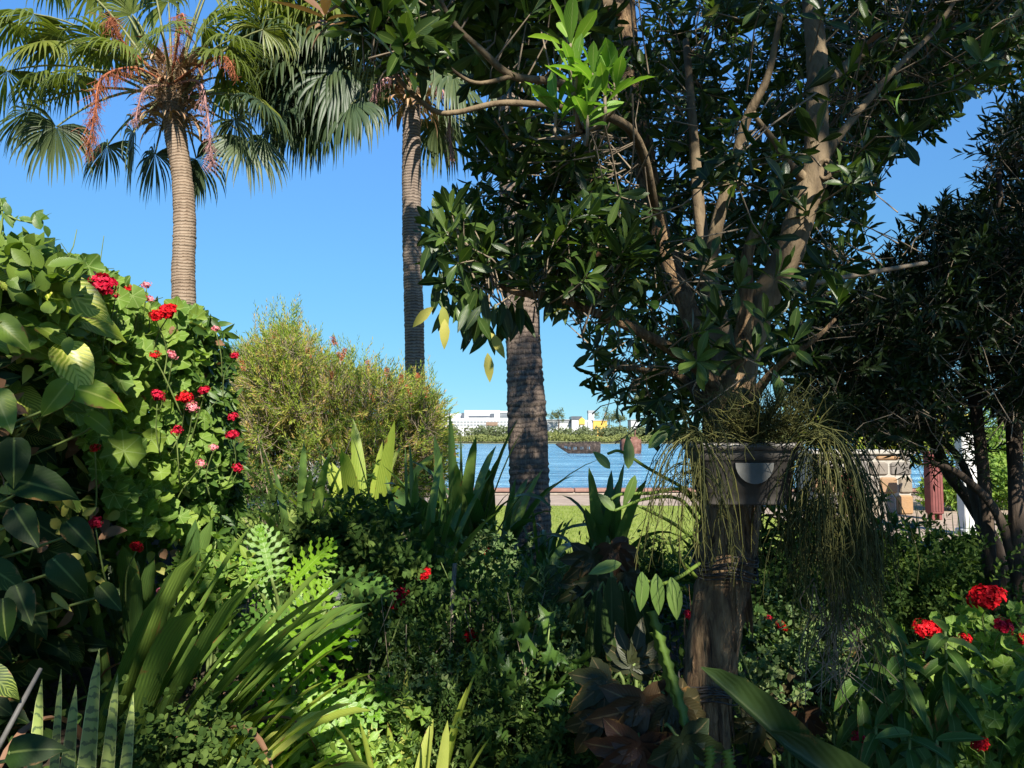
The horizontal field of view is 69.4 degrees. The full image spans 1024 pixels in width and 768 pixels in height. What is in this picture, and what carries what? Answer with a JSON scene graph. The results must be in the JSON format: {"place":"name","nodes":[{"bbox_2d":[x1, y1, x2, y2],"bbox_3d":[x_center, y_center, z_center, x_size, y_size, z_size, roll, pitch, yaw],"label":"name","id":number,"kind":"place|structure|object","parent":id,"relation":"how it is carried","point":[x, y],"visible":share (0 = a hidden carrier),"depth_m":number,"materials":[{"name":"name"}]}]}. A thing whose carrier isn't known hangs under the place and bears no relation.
{"place":"outdoors","nodes":[
{"label":"outdoors","id":0,"kind":"place"},
{"bbox_2d":[0,569,1019,767],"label":"ground","id":1,"kind":"structure","parent":0,"point":[86,673],"depth_m":3.05,"materials":[{"name":"soil"}]},
{"bbox_2d":[0,237,127,767],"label":"pothos vine","id":2,"kind":"object","parent":1,"relation":"on","point":[57,565],"visible":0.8,"depth_m":2.14,"materials":[{"name":"green plant"}]},
{"bbox_2d":[27,649,133,767],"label":"snake plant","id":3,"kind":"object","parent":1,"relation":"on","point":[87,757],"visible":0.93,"depth_m":1.57,"materials":[{"name":"green plant"}]},
{"bbox_2d":[9,415,176,635],"bbox_3d":[-2.050,1.007,2.371,0.160,1.939,4.476,0,-4,0],"label":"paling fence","id":4,"kind":"object","parent":1,"relation":"on","point":[167,561],"visible":0.02,"depth_m":4.09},
{"bbox_2d":[0,226,232,664],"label":"creeper","id":5,"kind":"object","parent":4,"relation":"attached to","point":[20,265],"visible":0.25,"depth_m":2.25,"materials":[{"name":"green plant"}]},
{"bbox_2d":[0,197,50,236],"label":"climbing sprig","id":6,"kind":"object","parent":5,"relation":"attached to","point":[36,218],"visible":0.99,"depth_m":2.14,"materials":[{"name":"green plant"}]},
{"bbox_2d":[19,230,243,614],"bbox_3d":[-1.441,0.203,3.069,0.623,1.497,1.993,0,-4,0],"label":"climbing geranium","id":7,"kind":"object","parent":5,"relation":"attached to","point":[147,459],"visible":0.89,"depth_m":2.83,"materials":[{"name":"green plant"}]},
{"bbox_2d":[48,519,216,695],"bbox_3d":[-1.410,0.851,2.787,0.562,0.669,0.613,0,-4,0],"label":"spear bromeliad","id":8,"kind":"object","parent":1,"relation":"on","point":[140,594],"visible":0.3,"depth_m":2.72,"materials":[{"name":"green plant"}]},
{"bbox_2d":[60,673,272,767],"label":"bed shrub","id":9,"kind":"object","parent":1,"relation":"on","point":[203,743],"visible":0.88,"depth_m":1.81,"materials":[{"name":"green plant"}]},
{"bbox_2d":[0,526,370,767],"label":"spear bromeliad","id":10,"kind":"object","parent":1,"relation":"on","point":[172,651],"visible":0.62,"depth_m":2.10,"materials":[{"name":"green plant"}]},
{"bbox_2d":[159,525,255,683],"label":"bed shrub","id":11,"kind":"object","parent":1,"relation":"on","point":[229,583],"visible":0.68,"depth_m":2.79,"materials":[{"name":"green plant"}]},
{"bbox_2d":[176,308,255,549],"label":"drooping shrub","id":12,"kind":"object","parent":1,"relation":"on","point":[226,404],"visible":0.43,"depth_m":3.61,"materials":[{"name":"green plant"}]},
{"bbox_2d":[209,523,345,663],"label":"philodendron","id":13,"kind":"object","parent":1,"relation":"on","point":[308,569],"visible":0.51,"depth_m":3.29,"materials":[{"name":"green plant"}]},
{"bbox_2d":[229,440,353,612],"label":"strap lily","id":14,"kind":"object","parent":1,"relation":"on","point":[307,486],"visible":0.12,"depth_m":5.53,"materials":[{"name":"green plant"}]},
{"bbox_2d":[215,643,375,767],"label":"spear bromeliad","id":15,"kind":"object","parent":1,"relation":"on","point":[277,741],"visible":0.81,"depth_m":2.10,"materials":[{"name":"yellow plant"}]},
{"bbox_2d":[215,566,397,698],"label":"philodendron","id":16,"kind":"object","parent":1,"relation":"on","point":[362,588],"visible":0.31,"depth_m":3.06,"materials":[{"name":"green plant"}]},
{"bbox_2d":[215,577,402,767],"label":"philodendron","id":17,"kind":"object","parent":1,"relation":"on","point":[321,647],"visible":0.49,"depth_m":2.41,"materials":[{"name":"green plant"}]},
{"bbox_2d":[225,406,447,580],"bbox_3d":[-2.001,1.021,6.862,2.402,1.634,2.188,2,-5,-29],"label":"bed shrub","id":18,"kind":"object","parent":1,"relation":"on","point":[263,508],"visible":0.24,"depth_m":6.81,"materials":[{"name":"green plant"}]},
{"bbox_2d":[278,566,407,716],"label":"pale flowered shrub","id":19,"kind":"object","parent":1,"relation":"on","point":[375,625],"visible":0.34,"depth_m":3.02,"materials":[{"name":"green plant"}]},
{"bbox_2d":[223,291,463,518],"bbox_3d":[-2.223,0.232,8.681,3.500,2.772,2.777,0,-4,0],"label":"bottlebrush shrub","id":20,"kind":"object","parent":1,"relation":"on","point":[284,384],"visible":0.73,"depth_m":7.87,"materials":[{"name":"green plant"}]},
{"bbox_2d":[268,477,425,649],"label":"bed shrub","id":21,"kind":"object","parent":1,"relation":"on","point":[355,538],"visible":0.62,"depth_m":3.77,"materials":[{"name":"green plant"}]},
{"bbox_2d":[283,531,432,672],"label":"bed shrub","id":22,"kind":"object","parent":1,"relation":"on","point":[411,567],"visible":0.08,"depth_m":3.86,"materials":[{"name":"green plant"}]},
{"bbox_2d":[291,668,431,767],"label":"bed shrub","id":23,"kind":"object","parent":1,"relation":"on","point":[418,711],"visible":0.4,"depth_m":2.37,"materials":[{"name":"green plant"}]},
{"bbox_2d":[291,485,444,603],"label":"bed shrub","id":24,"kind":"object","parent":1,"relation":"on","point":[416,520],"visible":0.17,"depth_m":4.73,"materials":[{"name":"green plant"}]},
{"bbox_2d":[256,420,487,534],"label":"strap lily","id":25,"kind":"object","parent":1,"relation":"on","point":[350,474],"visible":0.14,"depth_m":5.95,"materials":[{"name":"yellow plant"}]},
{"bbox_2d":[339,608,430,692],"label":"geranium","id":26,"kind":"object","parent":1,"relation":"on","point":[368,616],"visible":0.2,"depth_m":3.31,"materials":[{"name":"green plant"}]},
{"bbox_2d":[287,572,506,746],"bbox_3d":[-0.434,1.190,3.048,1.007,0.784,0.819,2,-5,-29],"label":"bed shrub","id":27,"kind":"object","parent":1,"relation":"on","point":[403,641],"visible":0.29,"depth_m":3.08,"materials":[{"name":"green plant"}]},
{"bbox_2d":[330,650,489,767],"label":"spear bromeliad","id":28,"kind":"object","parent":1,"relation":"on","point":[448,739],"visible":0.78,"depth_m":2.36,"materials":[{"name":"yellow plant"}]},
{"bbox_2d":[355,537,474,670],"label":"geranium","id":29,"kind":"object","parent":1,"relation":"on","point":[428,577],"visible":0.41,"depth_m":3.85,"materials":[{"name":"green plant"}]},
{"bbox_2d":[353,439,501,619],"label":"strap lily","id":30,"kind":"object","parent":1,"relation":"on","point":[451,522],"visible":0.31,"depth_m":5.07,"materials":[{"name":"green plant"}]},
{"bbox_2d":[364,617,511,767],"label":"bed shrub","id":31,"kind":"object","parent":1,"relation":"on","point":[426,686],"visible":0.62,"depth_m":2.60,"materials":[{"name":"green plant"}]},
{"bbox_2d":[340,620,563,767],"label":"bed shrub","id":32,"kind":"object","parent":1,"relation":"on","point":[486,736],"visible":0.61,"depth_m":2.48,"materials":[{"name":"green plant"}]},
{"bbox_2d":[444,563,480,713],"bbox_3d":[-0.228,1.344,3.401,0.194,1.018,0.046,0,-4,0],"label":"garden cross stake","id":33,"kind":"object","parent":1,"relation":"on","point":[454,569],"visible":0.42,"depth_m":3.43,"materials":[{"name":"grey wood"}]},
{"bbox_2d":[6,575,923,767],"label":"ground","id":34,"kind":"structure","parent":1,"relation":"on","point":[224,693],"depth_m":2.95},
{"bbox_2d":[413,539,533,664],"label":"bed shrub","id":35,"kind":"object","parent":1,"relation":"on","point":[474,566],"visible":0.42,"depth_m":3.92,"materials":[{"name":"green plant"}]},
{"bbox_2d":[359,412,596,602],"bbox_3d":[-0.423,1.059,5.950,2.310,1.648,1.996,0,-4,0],"label":"strap lily","id":36,"kind":"object","parent":1,"relation":"on","point":[463,484],"visible":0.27,"depth_m":5.83,"materials":[{"name":"green plant"}]},
{"bbox_2d":[434,519,535,606],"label":"bed shrub","id":37,"kind":"object","parent":1,"relation":"on","point":[496,544],"visible":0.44,"depth_m":4.72,"materials":[{"name":"green plant"}]},
{"bbox_2d":[401,649,575,767],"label":"bed shrub","id":38,"kind":"object","parent":1,"relation":"on","point":[502,719],"visible":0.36,"depth_m":2.55,"materials":[{"name":"green plant"}]},
{"bbox_2d":[451,579,536,704],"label":"geranium","id":39,"kind":"object","parent":1,"relation":"on","point":[465,584],"visible":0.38,"depth_m":3.40,"materials":[{"name":"green plant"}]},
{"bbox_2d":[412,461,585,579],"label":"strap lily","id":40,"kind":"object","parent":1,"relation":"on","point":[515,514],"visible":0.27,"depth_m":6.06,"materials":[{"name":"green plant"}]},
{"bbox_2d":[351,0,647,565],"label":"fan palm","id":41,"kind":"object","parent":1,"relation":"on","point":[527,412],"visible":0.25,"depth_m":7.44,"materials":[{"name":"plant"}]},
{"bbox_2d":[368,592,643,755],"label":"bare stalks","id":42,"kind":"object","parent":1,"relation":"on","point":[525,674],"visible":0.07,"depth_m":2.82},
{"bbox_2d":[390,572,625,766],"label":"bed shrub","id":43,"kind":"object","parent":1,"relation":"on","point":[507,632],"visible":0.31,"depth_m":3.03,"materials":[{"name":"green plant"}]},
{"bbox_2d":[0,520,1022,767],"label":"ground cover","id":44,"kind":"object","parent":1,"relation":"on","point":[680,652],"visible":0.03,"depth_m":2.85,"materials":[{"name":"green plant"}]},
{"bbox_2d":[0,668,42,748],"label":"garden stake","id":45,"kind":"object","parent":44,"relation":"on","point":[11,722],"visible":1,"depth_m":1.70,"materials":[{"name":"metal"}]},
{"bbox_2d":[288,459,339,489],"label":"silver bush","id":46,"kind":"object","parent":44,"relation":"on","point":[311,469],"visible":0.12,"depth_m":7.42,"materials":[{"name":"green plant"}]},
{"bbox_2d":[473,548,562,654],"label":"geranium","id":47,"kind":"object","parent":1,"relation":"on","point":[511,584],"visible":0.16,"depth_m":4.09,"materials":[{"name":"green plant"}]},
{"bbox_2d":[454,602,594,767],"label":"bed shrub","id":48,"kind":"object","parent":1,"relation":"on","point":[552,658],"visible":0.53,"depth_m":2.62,"materials":[{"name":"green plant"}]},
{"bbox_2d":[487,512,571,590],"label":"strap lily","id":49,"kind":"object","parent":1,"relation":"on","point":[541,554],"visible":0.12,"depth_m":5.99,"materials":[{"name":"green plant"}]},
{"bbox_2d":[492,550,585,679],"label":"bed shrub","id":50,"kind":"object","parent":1,"relation":"on","point":[529,572],"visible":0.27,"depth_m":3.31,"materials":[{"name":"green plant"}]},
{"bbox_2d":[499,602,605,764],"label":"bed shrub","id":51,"kind":"object","parent":1,"relation":"on","point":[577,655],"visible":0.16,"depth_m":2.83,"materials":[{"name":"green plant"}]},
{"bbox_2d":[473,665,678,767],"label":"bed shrub","id":52,"kind":"object","parent":1,"relation":"on","point":[571,759],"visible":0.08,"depth_m":2.45,"materials":[{"name":"green plant"}]},
{"bbox_2d":[523,565,653,680],"bbox_3d":[0.234,1.262,2.994,0.310,1.123,0.715,4,-6,-45],"label":"aspidistra","id":53,"kind":"object","parent":1,"relation":"on","point":[610,608],"visible":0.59,"depth_m":2.79,"materials":[{"name":"green plant"}]},
{"bbox_2d":[555,535,645,674],"bbox_3d":[0.370,1.220,2.923,0.382,1.198,0.458,0,-4,0],"label":"bronze begonia","id":54,"kind":"object","parent":1,"relation":"on","point":[578,579],"visible":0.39,"depth_m":3.04,"materials":[{"name":"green plant"}]},
{"bbox_2d":[515,595,690,679],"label":"geranium","id":55,"kind":"object","parent":1,"relation":"on","point":[687,614],"visible":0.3,"depth_m":3.43,"materials":[{"name":"green plant"}]},
{"bbox_2d":[550,464,677,608],"bbox_3d":[0.443,1.050,3.837,0.670,1.273,0.719,2,-5,-25],"label":"cordyline","id":56,"kind":"object","parent":1,"relation":"on","point":[602,521],"visible":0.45,"depth_m":3.88,"materials":[{"name":"green plant"}]},
{"bbox_2d":[557,534,692,625],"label":"bed shrub","id":57,"kind":"object","parent":1,"relation":"on","point":[661,573],"visible":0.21,"depth_m":5.01,"materials":[{"name":"green plant"}]},
{"bbox_2d":[564,616,724,767],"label":"bronze begonia","id":58,"kind":"object","parent":1,"relation":"on","point":[612,723],"visible":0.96,"depth_m":2.13,"materials":[{"name":"brown plant"}]},
{"bbox_2d":[271,0,1023,767],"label":"shade tree","id":59,"kind":"object","parent":1,"relation":"on","point":[911,72],"visible":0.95,"depth_m":2.42,"materials":[{"name":"green plant"}]},
{"bbox_2d":[589,370,784,619],"bbox_3d":[0.503,0.312,2.177,0.597,0.710,0.177,1,-4,-17],"label":"orchid","id":60,"kind":"object","parent":59,"relation":"attached to","point":[673,594],"visible":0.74,"depth_m":2.09,"materials":[{"name":"green plant"}]},
{"bbox_2d":[646,610,735,767],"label":"fishbone cactus","id":61,"kind":"object","parent":59,"relation":"attached to","point":[670,677],"visible":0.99,"depth_m":2.11,"materials":[{"name":"plant"}]},
{"bbox_2d":[683,442,802,504],"bbox_3d":[0.677,0.266,2.231,0.316,0.179,0.282,0,-4,0],"label":"planter box","id":62,"kind":"object","parent":59,"relation":"attached to","point":[756,479],"visible":0.61,"depth_m":2.11,"materials":[{"name":"grey plastic"}]},
{"bbox_2d":[633,362,921,740],"bbox_3d":[0.729,0.416,2.045,0.837,0.976,0.538,0,-4,0],"label":"trailing cactus","id":63,"kind":"object","parent":59,"relation":"hanging from","point":[852,490],"visible":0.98,"depth_m":1.98,"materials":[{"name":"plant"}]},
{"bbox_2d":[668,485,846,669],"bbox_3d":[1.386,1.077,4.165,1.096,1.073,0.955,-4,-6,42],"label":"bed shrub","id":64,"kind":"object","parent":1,"relation":"on","point":[689,577],"visible":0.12,"depth_m":4.11,"materials":[{"name":"green plant"}]},
{"bbox_2d":[701,667,869,767],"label":"broad strap plant","id":65,"kind":"object","parent":1,"relation":"on","point":[788,731],"visible":1,"depth_m":1.22,"materials":[{"name":"green plant"}]},
{"bbox_2d":[738,603,852,710],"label":"geranium","id":66,"kind":"object","parent":1,"relation":"on","point":[761,610],"visible":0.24,"depth_m":3.20,"materials":[{"name":"green plant"}]},
{"bbox_2d":[680,522,911,736],"bbox_3d":[1.283,1.086,3.297,1.024,0.993,0.828,0,-4,0],"label":"bed shrub","id":67,"kind":"object","parent":1,"relation":"on","point":[894,616],"visible":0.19,"depth_m":3.24,"materials":[{"name":"green plant"}]},
{"bbox_2d":[731,614,863,767],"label":"bronze begonia","id":68,"kind":"object","parent":1,"relation":"on","point":[754,734],"visible":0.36,"depth_m":2.54,"materials":[{"name":"green plant"}]},
{"bbox_2d":[732,572,884,767],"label":"bed shrub","id":69,"kind":"object","parent":1,"relation":"on","point":[772,673],"visible":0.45,"depth_m":2.68,"materials":[{"name":"green plant"}]},
{"bbox_2d":[762,570,909,749],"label":"bed shrub","id":70,"kind":"object","parent":1,"relation":"on","point":[887,647],"visible":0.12,"depth_m":2.93,"materials":[{"name":"green plant"}]},
{"bbox_2d":[796,449,915,514],"bbox_3d":[8.327,2.401,18.143,2.449,1.569,1.460,0,-4,0],"label":"stone kiosk","id":71,"kind":"object","parent":1,"relation":"on","point":[888,477],"visible":0.24,"depth_m":17.49,"materials":[{"name":"stone"}]},
{"bbox_2d":[834,603,936,767],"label":"lance plant","id":72,"kind":"object","parent":1,"relation":"on","point":[859,717],"visible":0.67,"depth_m":2.25,"materials":[{"name":"green plant"}]},
{"bbox_2d":[760,510,1023,713],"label":"bed shrub","id":73,"kind":"object","parent":1,"relation":"on","point":[936,590],"visible":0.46,"depth_m":3.41,"materials":[{"name":"green plant"}]},
{"bbox_2d":[768,83,1023,704],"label":"narrow leaf tree","id":74,"kind":"object","parent":1,"relation":"on","point":[968,299],"visible":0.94,"depth_m":3.29,"materials":[{"name":"green plant"}]},
{"bbox_2d":[833,494,981,649],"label":"bed shrub","id":75,"kind":"object","parent":1,"relation":"on","point":[913,525],"visible":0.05,"depth_m":4.51,"materials":[{"name":"green plant"}]},
{"bbox_2d":[858,723,985,767],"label":"lance plant","id":76,"kind":"object","parent":1,"relation":"on","point":[872,753],"visible":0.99,"depth_m":2.04,"materials":[{"name":"green plant"}]},
{"bbox_2d":[851,654,1023,767],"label":"geranium","id":77,"kind":"object","parent":1,"relation":"on","point":[1004,665],"visible":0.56,"depth_m":2.25,"materials":[{"name":"green plant"}]},
{"bbox_2d":[875,503,1004,593],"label":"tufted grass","id":78,"kind":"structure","parent":1,"relation":"on","point":[959,529],"depth_m":5.76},
{"bbox_2d":[884,583,1023,752],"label":"geranium","id":79,"kind":"object","parent":1,"relation":"on","point":[992,597],"visible":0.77,"depth_m":2.76,"materials":[{"name":"green plant"}]},
{"bbox_2d":[906,618,1003,767],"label":"lance plant","id":80,"kind":"object","parent":1,"relation":"on","point":[949,695],"visible":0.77,"depth_m":2.23,"materials":[{"name":"green plant"}]},
{"bbox_2d":[933,513,1007,646],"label":"bed shrub","id":81,"kind":"object","parent":1,"relation":"on","point":[967,538],"visible":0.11,"depth_m":4.34,"materials":[{"name":"green plant"}]},
{"bbox_2d":[969,651,1023,767],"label":"lance plant","id":82,"kind":"object","parent":1,"relation":"on","point":[1017,719],"visible":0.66,"depth_m":2.23,"materials":[{"name":"green plant"}]},
{"bbox_2d":[0,0,1023,433],"label":"sky","id":83,"kind":"structure","parent":0,"point":[333,237],"materials":[{"name":"blue"}]},
{"bbox_2d":[227,504,841,564],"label":"lawn","id":84,"kind":"structure","parent":0,"point":[585,529],"depth_m":15.82,"materials":[{"name":"plant"}]},
{"bbox_2d":[0,0,302,314],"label":"fan palm","id":85,"kind":"object","parent":84,"relation":"on","point":[172,85],"visible":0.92,"depth_m":11.16,"materials":[{"name":"plant"}]},
{"bbox_2d":[206,0,540,540],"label":"fan palm","id":86,"kind":"object","parent":84,"relation":"on","point":[323,91],"visible":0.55,"depth_m":12.41,"materials":[{"name":"plant"}]},
{"bbox_2d":[915,476,956,511],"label":"path shrub","id":87,"kind":"object","parent":84,"relation":"on","point":[949,495],"visible":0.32,"depth_m":18.14,"materials":[{"name":"green plant"}]},
{"bbox_2d":[945,436,1023,509],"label":"path shrub","id":88,"kind":"object","parent":84,"relation":"on","point":[998,467],"visible":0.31,"depth_m":18.41,"materials":[{"name":"green plant"}]},
{"bbox_2d":[268,444,955,487],"bbox_3d":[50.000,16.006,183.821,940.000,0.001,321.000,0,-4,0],"label":"water","id":89,"kind":"structure","parent":0,"point":[562,464],"depth_m":65.76,"materials":[{"name":"liquid"}]},
{"bbox_2d":[556,441,600,452],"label":"ship wreck","id":90,"kind":"object","parent":89,"relation":"on","point":[583,447],"visible":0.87,"depth_m":121.89,"materials":[{"name":"metal"}]},
{"bbox_2d":[620,430,641,453],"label":"rusted barge","id":91,"kind":"object","parent":89,"relation":"in","point":[636,443],"visible":0.62,"depth_m":120.30,"materials":[{"name":"red metal"}]},
{"bbox_2d":[247,495,1007,540],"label":"path","id":92,"kind":"structure","parent":0,"point":[559,500],"depth_m":20.08,"materials":[{"name":"concrete"}]},
{"bbox_2d":[887,397,969,496],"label":"path shrub","id":93,"kind":"object","parent":92,"relation":"on","point":[928,450],"visible":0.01,"depth_m":21.95,"materials":[{"name":"green plant"}]},
{"bbox_2d":[922,451,943,519],"bbox_3d":[9.335,2.250,16.379,0.340,1.511,0.340,0,-4,0],"label":"red post","id":94,"kind":"object","parent":92,"relation":"on","point":[934,502],"visible":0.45,"depth_m":16.24,"materials":[{"name":"paint"}]},
{"bbox_2d":[954,435,976,534],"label":"white pillar","id":95,"kind":"structure","parent":92,"relation":"on","point":[963,513],"depth_m":13.82,"materials":[{"name":"paint"}]},
{"bbox_2d":[983,406,1023,458],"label":"path shrub","id":96,"kind":"object","parent":92,"relation":"on","point":[997,433],"visible":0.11,"depth_m":21.23,"materials":[{"name":"green plant"}]},
{"bbox_2d":[455,438,1004,443],"bbox_3d":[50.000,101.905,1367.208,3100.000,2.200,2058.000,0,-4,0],"label":"shore","id":97,"kind":"structure","parent":0,"point":[549,442],"depth_m":356.82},
{"bbox_2d":[445,410,507,435],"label":"industrial building","id":98,"kind":"structure","parent":97,"relation":"on","point":[475,418],"depth_m":429.64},
{"bbox_2d":[546,407,564,431],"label":"gum tree","id":99,"kind":"object","parent":97,"relation":"on","point":[556,414],"visible":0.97,"depth_m":435.08,"materials":[{"name":"green plant"}]},
{"bbox_2d":[546,419,570,431],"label":"flat shed","id":100,"kind":"structure","parent":97,"relation":"on","point":[551,424],"depth_m":444.37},
{"bbox_2d":[569,416,587,432],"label":"dark roofed block","id":101,"kind":"structure","parent":97,"relation":"on","point":[576,421],"depth_m":439.42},
{"bbox_2d":[588,420,607,435],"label":"yellow shed","id":102,"kind":"structure","parent":97,"relation":"on","point":[592,424],"depth_m":437.46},
{"bbox_2d":[593,406,619,427],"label":"gum tree","id":103,"kind":"object","parent":97,"relation":"on","point":[607,416],"visible":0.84,"depth_m":440.99,"materials":[{"name":"green plant"}]},
{"bbox_2d":[442,424,991,441],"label":"mangrove wood","id":104,"kind":"object","parent":97,"relation":"on","point":[493,431],"visible":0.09,"depth_m":372.60,"materials":[{"name":"green plant"}]},
{"bbox_2d":[447,431,992,441],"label":"mangrove fringe","id":105,"kind":"object","parent":97,"relation":"on","point":[555,435],"visible":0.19,"depth_m":349.89,"materials":[{"name":"green plant"}]},
{"label":"bay bed","id":106,"kind":"structure","parent":0,"visible":0},
{"bbox_2d":[292,488,922,494],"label":"sea wall","id":107,"kind":"structure","parent":106,"relation":"on","point":[557,491],"depth_m":23.70,"materials":[{"name":"stone"}]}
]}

